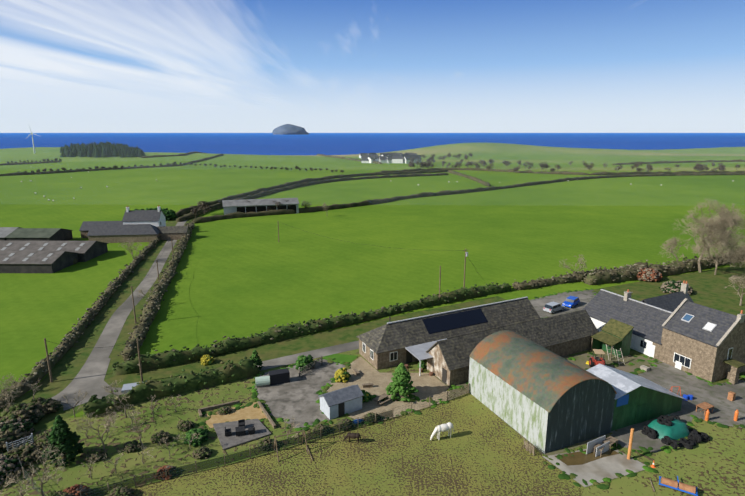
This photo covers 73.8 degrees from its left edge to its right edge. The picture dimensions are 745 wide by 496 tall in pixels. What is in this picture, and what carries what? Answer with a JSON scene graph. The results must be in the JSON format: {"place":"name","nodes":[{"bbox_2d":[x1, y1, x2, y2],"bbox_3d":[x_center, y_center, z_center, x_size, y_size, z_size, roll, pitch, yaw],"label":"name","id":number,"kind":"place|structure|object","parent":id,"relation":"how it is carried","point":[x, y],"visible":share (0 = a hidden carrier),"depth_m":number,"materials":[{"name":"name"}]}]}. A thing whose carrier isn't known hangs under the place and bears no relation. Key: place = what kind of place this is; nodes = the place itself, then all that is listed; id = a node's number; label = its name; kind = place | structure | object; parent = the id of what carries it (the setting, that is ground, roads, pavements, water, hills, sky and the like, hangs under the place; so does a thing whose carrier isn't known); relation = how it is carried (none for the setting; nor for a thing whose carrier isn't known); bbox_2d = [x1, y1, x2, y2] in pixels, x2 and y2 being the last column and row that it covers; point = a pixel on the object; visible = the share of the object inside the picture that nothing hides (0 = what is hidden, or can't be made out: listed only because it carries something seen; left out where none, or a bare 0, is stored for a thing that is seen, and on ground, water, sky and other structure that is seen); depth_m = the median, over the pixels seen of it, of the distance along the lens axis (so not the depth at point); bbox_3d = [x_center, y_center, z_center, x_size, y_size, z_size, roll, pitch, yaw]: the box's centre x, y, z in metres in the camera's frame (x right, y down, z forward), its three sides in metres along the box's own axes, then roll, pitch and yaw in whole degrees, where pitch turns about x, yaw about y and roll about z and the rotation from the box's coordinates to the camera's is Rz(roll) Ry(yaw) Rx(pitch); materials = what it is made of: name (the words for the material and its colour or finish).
{"place":"outdoors","nodes":[
{"label":"outdoors","id":0,"kind":"place"},
{"bbox_2d":[63,358,121,409],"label":"junction road","id":1,"kind":"structure","parent":0,"point":[95,387],"depth_m":64.53,"materials":[{"name":"asphalt"}]},
{"bbox_2d":[17,220,186,417],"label":"road","id":2,"kind":"structure","parent":0,"point":[88,373],"depth_m":81.52,"materials":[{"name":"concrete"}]},
{"bbox_2d":[204,402,266,427],"bbox_3d":[-16.433,20.002,58.739,7.222,0.001,4.293,-6,15,-26],"label":"sand patch","id":3,"kind":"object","parent":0,"point":[250,412],"depth_m":59.06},
{"bbox_2d":[272,124,308,134],"bbox_3d":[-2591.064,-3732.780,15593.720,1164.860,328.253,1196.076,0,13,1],"label":"island","id":4,"kind":"structure","parent":0,"point":[285,130],"depth_m":15219.61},
{"bbox_2d":[116,393,583,495],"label":"paddock ground","id":5,"kind":"structure","parent":0,"point":[481,451],"depth_m":49.93,"materials":[{"name":"green plant"}]},
{"bbox_2d":[106,486,134,495],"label":"scrub","id":6,"kind":"object","parent":5,"relation":"on","point":[123,491],"visible":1,"depth_m":45.57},
{"bbox_2d":[66,393,446,495],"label":"paddock fence","id":7,"kind":"object","parent":5,"relation":"on","point":[264,446],"visible":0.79,"depth_m":51.60,"materials":[{"name":"brown wood"}]},
{"bbox_2d":[72,410,391,495],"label":"windbreak netting","id":8,"kind":"object","parent":7,"relation":"on","point":[217,463],"depth_m":50.43,"materials":[{"name":"green"}]},
{"bbox_2d":[274,430,314,461],"bbox_3d":[-7.658,20.506,51.822,4.761,2.293,3.467,-5,14,-22],"label":"wooden frame","id":9,"kind":"object","parent":5,"relation":"on","point":[302,442],"visible":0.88,"depth_m":51.93,"materials":[{"name":"brown wood"}]},
{"bbox_2d":[430,422,453,439],"bbox_3d":[7.643,20.114,54.462,2.940,1.776,0.828,-4,14,-17],"label":"white horse","id":10,"kind":"object","parent":5,"relation":"on","point":[448,427],"visible":1,"depth_m":54.15},
{"bbox_2d":[113,294,591,389],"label":"driveway","id":11,"kind":"structure","parent":0,"point":[292,359],"depth_m":76.32,"materials":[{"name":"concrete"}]},
{"bbox_2d":[0,349,733,495],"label":"rough ground","id":12,"kind":"structure","parent":0,"point":[167,418],"depth_m":54.31,"materials":[{"name":"green plant"}]},
{"bbox_2d":[0,454,25,485],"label":"green bush","id":13,"kind":"object","parent":12,"relation":"on","point":[8,466],"visible":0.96,"depth_m":48.34,"materials":[{"name":"green plant"}]},
{"bbox_2d":[0,423,27,454],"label":"scrub","id":14,"kind":"object","parent":12,"relation":"on","point":[12,432],"visible":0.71,"depth_m":52.92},
{"bbox_2d":[0,418,34,440],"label":"green bush","id":15,"kind":"object","parent":12,"relation":"on","point":[26,424],"visible":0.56,"depth_m":54.80,"materials":[{"name":"green plant"}]},
{"bbox_2d":[6,433,33,451],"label":"field gate","id":16,"kind":"structure","parent":12,"relation":"on","point":[31,436],"depth_m":52.68,"materials":[{"name":"silver metal"}]},
{"bbox_2d":[4,443,41,466],"bbox_3d":[-35.920,21.117,50.864,3.782,1.528,3.258,0,13,1],"label":"scrub","id":17,"kind":"object","parent":12,"relation":"on","point":[25,451],"visible":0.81,"depth_m":50.45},
{"bbox_2d":[17,447,65,495],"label":"bare garden tree","id":18,"kind":"object","parent":12,"relation":"on","point":[46,478],"visible":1,"depth_m":45.07,"materials":[{"name":"brown plant"}]},
{"bbox_2d":[32,430,57,448],"bbox_3d":[-35.215,20.512,53.931,3.248,1.286,2.837,4,14,18],"label":"scrub","id":19,"kind":"object","parent":12,"relation":"on","point":[40,440],"visible":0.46,"depth_m":53.16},
{"bbox_2d":[42,415,84,465],"bbox_3d":[-31.893,19.323,50.700,3.545,5.023,3.613,0,13,1],"label":"conifer","id":20,"kind":"object","parent":12,"relation":"on","point":[60,432],"visible":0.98,"depth_m":50.03,"materials":[{"name":"green plant"}]},
{"bbox_2d":[63,484,91,495],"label":"russet bush","id":21,"kind":"object","parent":12,"relation":"on","point":[77,488],"visible":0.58,"depth_m":45.51,"materials":[{"name":"brown plant"}]},
{"bbox_2d":[83,448,107,462],"bbox_3d":[-28.624,21.313,51.377,2.306,0.918,1.878,-3,13,-12],"label":"scrub","id":22,"kind":"object","parent":12,"relation":"on","point":[98,452],"visible":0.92,"depth_m":51.02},
{"bbox_2d":[76,412,117,448],"bbox_3d":[-27.949,19.183,51.453,4.892,5.001,3.241,0,13,1],"label":"bare garden tree","id":23,"kind":"object","parent":12,"relation":"on","point":[106,421],"visible":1,"depth_m":50.96,"materials":[{"name":"brown plant"}]},
{"bbox_2d":[103,378,129,417],"bbox_3d":[-29.860,17.932,57.970,2.933,4.476,4.369,-9,16,-33],"label":"bare garden tree","id":24,"kind":"object","parent":12,"relation":"on","point":[111,388],"visible":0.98,"depth_m":57.90,"materials":[{"name":"brown plant"}]},
{"bbox_2d":[121,440,141,452],"bbox_3d":[-25.621,20.980,52.849,2.027,0.856,1.768,0,13,1],"label":"scrub","id":25,"kind":"object","parent":12,"relation":"on","point":[130,446],"visible":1,"depth_m":52.42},
{"bbox_2d":[124,409,144,444],"bbox_3d":[-25.312,19.350,52.802,1.751,4.057,4.050,-8,15,-30],"label":"bare garden tree","id":26,"kind":"object","parent":12,"relation":"on","point":[134,428],"visible":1,"depth_m":52.94,"materials":[{"name":"brown plant"}]},
{"bbox_2d":[150,430,171,443],"bbox_3d":[-23.137,20.599,54.341,2.004,0.915,2.081,-12,18,-43],"label":"scrub","id":27,"kind":"object","parent":12,"relation":"on","point":[156,437],"visible":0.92,"depth_m":53.99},
{"bbox_2d":[176,420,194,431],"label":"scrub","id":28,"kind":"object","parent":12,"relation":"on","point":[184,425],"visible":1,"depth_m":56.23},
{"bbox_2d":[183,428,208,446],"bbox_3d":[-19.283,20.451,54.394,2.627,1.245,2.724,6,14,23],"label":"garden bush","id":29,"kind":"object","parent":12,"relation":"on","point":[201,437],"visible":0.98,"depth_m":53.80,"materials":[{"name":"green plant"}]},
{"bbox_2d":[192,447,211,458],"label":"scrub","id":30,"kind":"object","parent":12,"relation":"on","point":[201,453],"visible":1,"depth_m":51.36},
{"bbox_2d":[198,400,275,428],"bbox_3d":[-15.596,19.604,59.691,10.512,0.400,4.639,3,13,13],"label":"sleeper edging","id":31,"kind":"object","parent":12,"relation":"on","point":[208,408],"visible":0.91,"depth_m":60.16,"materials":[{"name":"brown wood"}]},
{"bbox_2d":[213,419,270,449],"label":"patio","id":32,"kind":"structure","parent":12,"relation":"on","point":[234,440],"depth_m":55.27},
{"bbox_2d":[225,419,254,435],"bbox_3d":[-14.860,20.108,55.593,3.249,0.725,2.098,-3,14,-14],"label":"patio furniture","id":33,"kind":"object","parent":32,"relation":"on","point":[240,429],"visible":1,"depth_m":54.98,"materials":[{"name":"wicker"}]},
{"bbox_2d":[255,359,345,427],"bbox_3d":[-9.770,18.478,65.305,12.084,0.001,18.179,0,13,1],"label":"garden concrete","id":34,"kind":"object","parent":12,"relation":"on","point":[296,397],"visible":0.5,"depth_m":63.80,"materials":[{"name":"concrete"}]},
{"bbox_2d":[255,368,289,387],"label":"tanks","id":35,"kind":"object","parent":34,"relation":"on","point":[279,376],"visible":0.96,"depth_m":66.15,"materials":[{"name":"grey"}]},
{"bbox_2d":[295,354,313,370],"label":"bush","id":36,"kind":"object","parent":34,"relation":"on","point":[302,361],"visible":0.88,"depth_m":70.25,"materials":[{"name":"green plant"}]},
{"bbox_2d":[197,358,448,431],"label":"garden edge tufts","id":37,"kind":"object","parent":12,"relation":"on","point":[325,388],"visible":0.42,"depth_m":61.10,"materials":[{"name":"green plant"}]},
{"bbox_2d":[323,354,356,364],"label":"garden lawn","id":38,"kind":"structure","parent":12,"relation":"on","point":[344,357],"depth_m":74.29,"materials":[{"name":"green plant"}]},
{"bbox_2d":[356,297,540,375],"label":"bungalow","id":39,"kind":"object","parent":12,"relation":"on","point":[396,343],"visible":0.85,"depth_m":74.75,"materials":[{"name":"stone"}]},
{"bbox_2d":[426,309,598,386],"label":"byre","id":40,"kind":"structure","parent":12,"relation":"on","point":[561,335],"depth_m":72.60,"materials":[{"name":"stone"}]},
{"bbox_2d":[543,449,646,486],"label":"concrete slab","id":41,"kind":"structure","parent":12,"relation":"on","point":[598,470],"depth_m":49.86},
{"bbox_2d":[555,449,619,465],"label":"muddy puddle","id":42,"kind":"object","parent":41,"relation":"on","point":[579,458],"visible":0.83,"depth_m":51.39,"materials":[{"name":"liquid"}]},
{"bbox_2d":[586,435,609,456],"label":"galvanised panels","id":43,"kind":"object","parent":41,"relation":"on","point":[591,445],"visible":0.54,"depth_m":52.10,"materials":[{"name":"silver metal"}]},
{"bbox_2d":[447,288,744,489],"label":"yard edge tufts","id":44,"kind":"object","parent":12,"relation":"on","point":[606,480],"visible":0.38,"depth_m":52.88,"materials":[{"name":"green plant"}]},
{"bbox_2d":[582,280,744,384],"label":"farmhouse","id":45,"kind":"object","parent":12,"relation":"on","point":[681,330],"depth_m":71.11,"materials":[{"name":"stone"}]},
{"bbox_2d":[673,198,744,272],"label":"bare tree","id":46,"kind":"object","parent":12,"relation":"on","point":[724,219],"visible":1,"depth_m":113.38,"materials":[{"name":"brown plant"}]},
{"bbox_2d":[690,228,744,274],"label":"bare tree","id":47,"kind":"object","parent":12,"relation":"on","point":[716,260],"visible":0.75,"depth_m":115.08,"materials":[{"name":"brown plant"}]},
{"bbox_2d":[0,143,744,417],"bbox_3d":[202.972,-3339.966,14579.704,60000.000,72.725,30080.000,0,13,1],"label":"ground","id":48,"kind":"structure","parent":0,"point":[245,277],"depth_m":168.94,"materials":[{"name":"green plant"}]},
{"bbox_2d":[0,227,19,240],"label":"barn roof","id":49,"kind":"structure","parent":48,"relation":"on","point":[5,232],"depth_m":149.22,"materials":[{"name":"grey"}]},
{"bbox_2d":[0,402,47,422],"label":"scrub","id":50,"kind":"object","parent":48,"relation":"on","point":[21,410],"visible":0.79,"depth_m":57.32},
{"bbox_2d":[0,160,60,165],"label":"hedge","id":51,"kind":"object","parent":48,"relation":"on","point":[20,163],"depth_m":497.83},
{"bbox_2d":[5,228,72,240],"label":"neighbour shed","id":52,"kind":"structure","parent":48,"relation":"on","point":[39,234],"depth_m":148.62,"materials":[{"name":"grey"}]},
{"bbox_2d":[0,251,78,272],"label":"neighbour shed","id":53,"kind":"structure","parent":48,"relation":"on","point":[33,261],"depth_m":119.67,"materials":[{"name":"grey"}]},
{"bbox_2d":[30,397,61,413],"bbox_3d":[-39.867,18.946,59.908,4.217,1.674,3.629,0,13,1],"label":"scrub","id":54,"kind":"object","parent":48,"relation":"on","point":[44,403],"visible":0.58,"depth_m":59.51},
{"bbox_2d":[0,241,108,261],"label":"neighbour shed","id":55,"kind":"structure","parent":48,"relation":"on","point":[85,251],"depth_m":131.63,"materials":[{"name":"grey"}]},
{"bbox_2d":[0,237,160,407],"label":"lane hedge","id":56,"kind":"object","parent":48,"relation":"on","point":[41,375],"visible":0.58,"depth_m":77.20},
{"bbox_2d":[0,236,160,404],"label":"lane hedge clumps","id":57,"kind":"object","parent":56,"relation":"on","point":[84,316],"visible":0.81,"depth_m":87.50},
{"bbox_2d":[0,164,180,175],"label":"hedge","id":58,"kind":"object","parent":48,"relation":"on","point":[58,171],"depth_m":422.19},
{"bbox_2d":[0,216,201,432],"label":"grass verge","id":59,"kind":"structure","parent":48,"relation":"on","point":[66,368],"depth_m":78.51,"materials":[{"name":"plant"}]},
{"bbox_2d":[0,376,23,407],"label":"bare garden tree","id":60,"kind":"object","parent":59,"relation":"on","point":[5,394],"visible":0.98,"depth_m":58.82,"materials":[{"name":"brown plant"}]},
{"bbox_2d":[60,141,144,157],"bbox_3d":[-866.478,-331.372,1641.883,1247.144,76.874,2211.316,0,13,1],"label":"tree plantation","id":61,"kind":"object","parent":48,"relation":"on","point":[92,147],"depth_m":564.77,"materials":[{"name":"plant"}]},
{"bbox_2d":[120,238,143,258],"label":"bare tree","id":62,"kind":"object","parent":48,"relation":"on","point":[131,244],"visible":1,"depth_m":127.27,"materials":[{"name":"brown plant"}]},
{"bbox_2d":[79,205,190,242],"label":"neighbour house","id":63,"kind":"structure","parent":48,"relation":"on","point":[144,225],"depth_m":155.15,"materials":[{"name":"stone"}]},
{"bbox_2d":[121,222,194,360],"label":"lane hedge","id":64,"kind":"object","parent":48,"relation":"on","point":[127,353],"visible":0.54,"depth_m":90.76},
{"bbox_2d":[117,221,194,356],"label":"hedge clumps","id":65,"kind":"object","parent":64,"relation":"on","point":[145,305],"visible":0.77,"depth_m":100.21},
{"bbox_2d":[82,359,258,417],"bbox_3d":[-25.340,17.521,64.420,21.519,2.313,2.889,-8,15,-31],"label":"hedge","id":66,"kind":"object","parent":48,"relation":"on","point":[141,394],"visible":0.73,"depth_m":63.80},
{"bbox_2d":[83,356,259,414],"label":"garden hedge clumps","id":67,"kind":"object","parent":66,"relation":"on","point":[169,384],"visible":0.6,"depth_m":64.01,"materials":[{"name":"green plant"}]},
{"bbox_2d":[7,158,343,172],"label":"hedge trees","id":68,"kind":"object","parent":48,"relation":"on","point":[215,165],"depth_m":437.26,"materials":[{"name":"green plant"}]},
{"bbox_2d":[191,199,311,218],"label":"trees","id":69,"kind":"object","parent":48,"relation":"on","point":[202,205],"visible":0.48,"depth_m":202.11,"materials":[{"name":"green plant"}]},
{"bbox_2d":[222,198,298,214],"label":"barn","id":70,"kind":"structure","parent":48,"relation":"on","point":[245,206],"depth_m":202.32,"materials":[{"name":"grey"}]},
{"bbox_2d":[114,296,505,387],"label":"grass verge","id":71,"kind":"structure","parent":48,"relation":"on","point":[288,347],"depth_m":78.15,"materials":[{"name":"plant"}]},
{"bbox_2d":[112,283,511,375],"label":"field hedge","id":72,"kind":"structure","parent":48,"relation":"on","point":[164,359],"depth_m":80.98,"materials":[{"name":"plant"}]},
{"bbox_2d":[112,282,513,370],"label":"field hedge clumps","id":73,"kind":"object","parent":72,"relation":"on","point":[215,341],"visible":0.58,"depth_m":82.39,"materials":[{"name":"green plant"}]},
{"bbox_2d":[175,170,448,216],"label":"hedge","id":74,"kind":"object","parent":48,"relation":"on","point":[180,212],"depth_m":320.98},
{"bbox_2d":[176,173,448,221],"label":"hedge","id":75,"kind":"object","parent":48,"relation":"on","point":[190,215],"depth_m":301.25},
{"bbox_2d":[359,152,421,163],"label":"village houses","id":76,"kind":"structure","parent":48,"relation":"on","point":[405,158],"depth_m":508.14,"materials":[{"name":"paint"}]},
{"bbox_2d":[192,172,744,222],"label":"hedge","id":77,"kind":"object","parent":48,"relation":"on","point":[290,211],"depth_m":251.40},
{"bbox_2d":[447,170,490,186],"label":"hedge","id":78,"kind":"object","parent":48,"relation":"on","point":[485,183],"depth_m":353.56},
{"bbox_2d":[380,168,588,174],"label":"hedge","id":79,"kind":"object","parent":48,"relation":"on","point":[527,171],"depth_m":416.45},
{"bbox_2d":[529,290,596,318],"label":"parking lot","id":80,"kind":"structure","parent":48,"relation":"on","point":[581,305],"depth_m":97.78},
{"bbox_2d":[543,301,564,313],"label":"silver car","id":81,"kind":"object","parent":80,"relation":"on","point":[552,307],"visible":1,"depth_m":92.74,"materials":[{"name":"grey paint"}]},
{"bbox_2d":[562,296,579,307],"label":"blue car","id":82,"kind":"object","parent":80,"relation":"on","point":[571,301],"visible":0.98,"depth_m":95.87,"materials":[{"name":"blue paint"}]},
{"bbox_2d":[408,153,740,172],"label":"trees","id":83,"kind":"object","parent":48,"relation":"on","point":[697,167],"depth_m":437.06,"materials":[{"name":"green plant"}]},
{"bbox_2d":[512,262,648,289],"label":"field hedge","id":84,"kind":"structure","parent":48,"relation":"on","point":[550,282],"depth_m":110.31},
{"bbox_2d":[512,260,648,286],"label":"hedge clumps","id":85,"kind":"object","parent":84,"relation":"on","point":[569,274],"visible":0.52,"depth_m":110.85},
{"bbox_2d":[637,267,661,281],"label":"bush by house","id":86,"kind":"object","parent":48,"relation":"on","point":[649,274],"visible":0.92,"depth_m":112.07,"materials":[{"name":"brown plant"}]},
{"bbox_2d":[583,249,744,284],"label":"hedge","id":87,"kind":"object","parent":48,"relation":"on","point":[606,277],"visible":0.62,"depth_m":115.83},
{"bbox_2d":[581,246,744,282],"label":"hedge clumps","id":88,"kind":"object","parent":87,"relation":"on","point":[666,266],"visible":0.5,"depth_m":115.88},
{"bbox_2d":[589,171,744,174],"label":"hedge","id":89,"kind":"object","parent":48,"relation":"on","point":[631,173],"depth_m":400.69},
{"bbox_2d":[660,235,689,262],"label":"bare tree","id":90,"kind":"object","parent":48,"relation":"on","point":[673,245],"visible":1,"depth_m":122.42,"materials":[{"name":"brown plant"}]},
{"bbox_2d":[612,159,744,164],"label":"hedge","id":91,"kind":"object","parent":48,"relation":"on","point":[693,161],"depth_m":520.52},
{"bbox_2d":[717,231,744,264],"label":"bare tree","id":92,"kind":"object","parent":48,"relation":"on","point":[736,236],"visible":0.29,"depth_m":123.76,"materials":[{"name":"brown plant"}]},
{"bbox_2d":[0,133,744,154],"bbox_3d":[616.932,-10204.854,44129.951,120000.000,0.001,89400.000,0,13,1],"label":"sea","id":93,"kind":"structure","parent":0,"point":[366,139],"depth_m":3545.45,"materials":[{"name":"liquid"}]},
{"bbox_2d":[0,0,744,205],"bbox_3d":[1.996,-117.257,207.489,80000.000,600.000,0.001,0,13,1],"label":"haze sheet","id":94,"kind":"object","parent":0,"point":[372,112],"depth_m":221.12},
{"bbox_2d":[0,1,744,169],"bbox_3d":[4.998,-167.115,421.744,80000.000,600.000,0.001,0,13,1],"label":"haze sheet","id":95,"kind":"object","parent":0,"point":[372,111],"depth_m":433.66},
{"bbox_2d":[0,0,744,132],"label":"sky","id":96,"kind":"structure","parent":0,"point":[510,13],"materials":[{"name":"blue"}]},
{"bbox_2d":[327,357,449,422],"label":"patio ground","id":97,"kind":"structure","parent":0,"point":[426,385],"depth_m":65.31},
{"bbox_2d":[318,385,363,418],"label":"garden shed","id":98,"kind":"structure","parent":97,"relation":"on","point":[339,402],"depth_m":59.20,"materials":[{"name":"grey paint"}]},
{"bbox_2d":[334,367,350,382],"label":"yellow bush","id":99,"kind":"object","parent":97,"relation":"on","point":[343,374],"visible":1,"depth_m":66.89,"materials":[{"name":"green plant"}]},
{"bbox_2d":[362,383,390,403],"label":"benches","id":100,"kind":"object","parent":97,"relation":"on","point":[377,398],"visible":0.94,"depth_m":62.08,"materials":[{"name":"brown wood"}]},
{"bbox_2d":[386,363,418,401],"bbox_3d":[3.860,16.750,62.603,4.000,4.638,3.768,8,15,30],"label":"garden conifer","id":101,"kind":"object","parent":97,"relation":"on","point":[401,380],"visible":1,"depth_m":62.09,"materials":[{"name":"green plant"}]},
{"bbox_2d":[433,351,658,455],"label":"yard moss","id":102,"kind":"object","parent":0,"point":[581,360],"depth_m":72.07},
{"bbox_2d":[469,330,616,453],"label":"dutch barn","id":103,"kind":"structure","parent":102,"relation":"on","point":[575,403],"depth_m":54.61,"materials":[{"name":"metal"}]},
{"bbox_2d":[589,349,605,366],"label":"tractor","id":104,"kind":"object","parent":102,"relation":"on","point":[596,361],"visible":0.46,"depth_m":70.66,"materials":[{"name":"red"}]},
{"bbox_2d":[591,318,633,359],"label":"green lean to","id":105,"kind":"object","parent":102,"relation":"on","point":[615,334],"visible":0.92,"depth_m":74.82,"materials":[{"name":"wood"}]},
{"bbox_2d":[581,417,744,495],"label":"paddock grass","id":106,"kind":"structure","parent":0,"point":[714,465],"depth_m":49.48,"materials":[{"name":"plant"}]},
{"bbox_2d":[659,476,697,495],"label":"land roller","id":107,"kind":"object","parent":106,"relation":"on","point":[678,486],"visible":1,"depth_m":46.43,"materials":[{"name":"blue"}]},
{"bbox_2d":[593,264,744,384],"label":"grass","id":108,"kind":"structure","parent":0,"point":[708,287],"depth_m":106.52,"materials":[{"name":"plant"}]},
{"bbox_2d":[659,280,693,294],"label":"bush by house","id":109,"kind":"object","parent":108,"relation":"on","point":[672,286],"visible":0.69,"depth_m":103.87,"materials":[{"name":"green plant"}]},
{"bbox_2d":[724,274,744,305],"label":"bare tree","id":110,"kind":"object","parent":108,"relation":"on","point":[741,283],"visible":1,"depth_m":95.91,"materials":[{"name":"brown plant"}]},
{"bbox_2d":[611,361,744,452],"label":"gravel yard","id":111,"kind":"structure","parent":0,"point":[665,375],"depth_m":62.15,"materials":[{"name":"gravel"}]},
{"bbox_2d":[586,364,686,430],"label":"green shed","id":112,"kind":"structure","parent":111,"relation":"on","point":[639,399],"depth_m":57.41,"materials":[{"name":"metal"}]},
{"bbox_2d":[641,415,709,449],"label":"tyres","id":113,"kind":"object","parent":111,"relation":"on","point":[692,439],"visible":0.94,"depth_m":54.16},
{"bbox_2d":[648,415,689,439],"bbox_3d":[33.221,20.037,55.732,4.256,1.290,3.136,-6,15,-25],"label":"tarpaulin","id":114,"kind":"object","parent":113,"relation":"on","point":[677,429],"visible":0.54,"depth_m":54.80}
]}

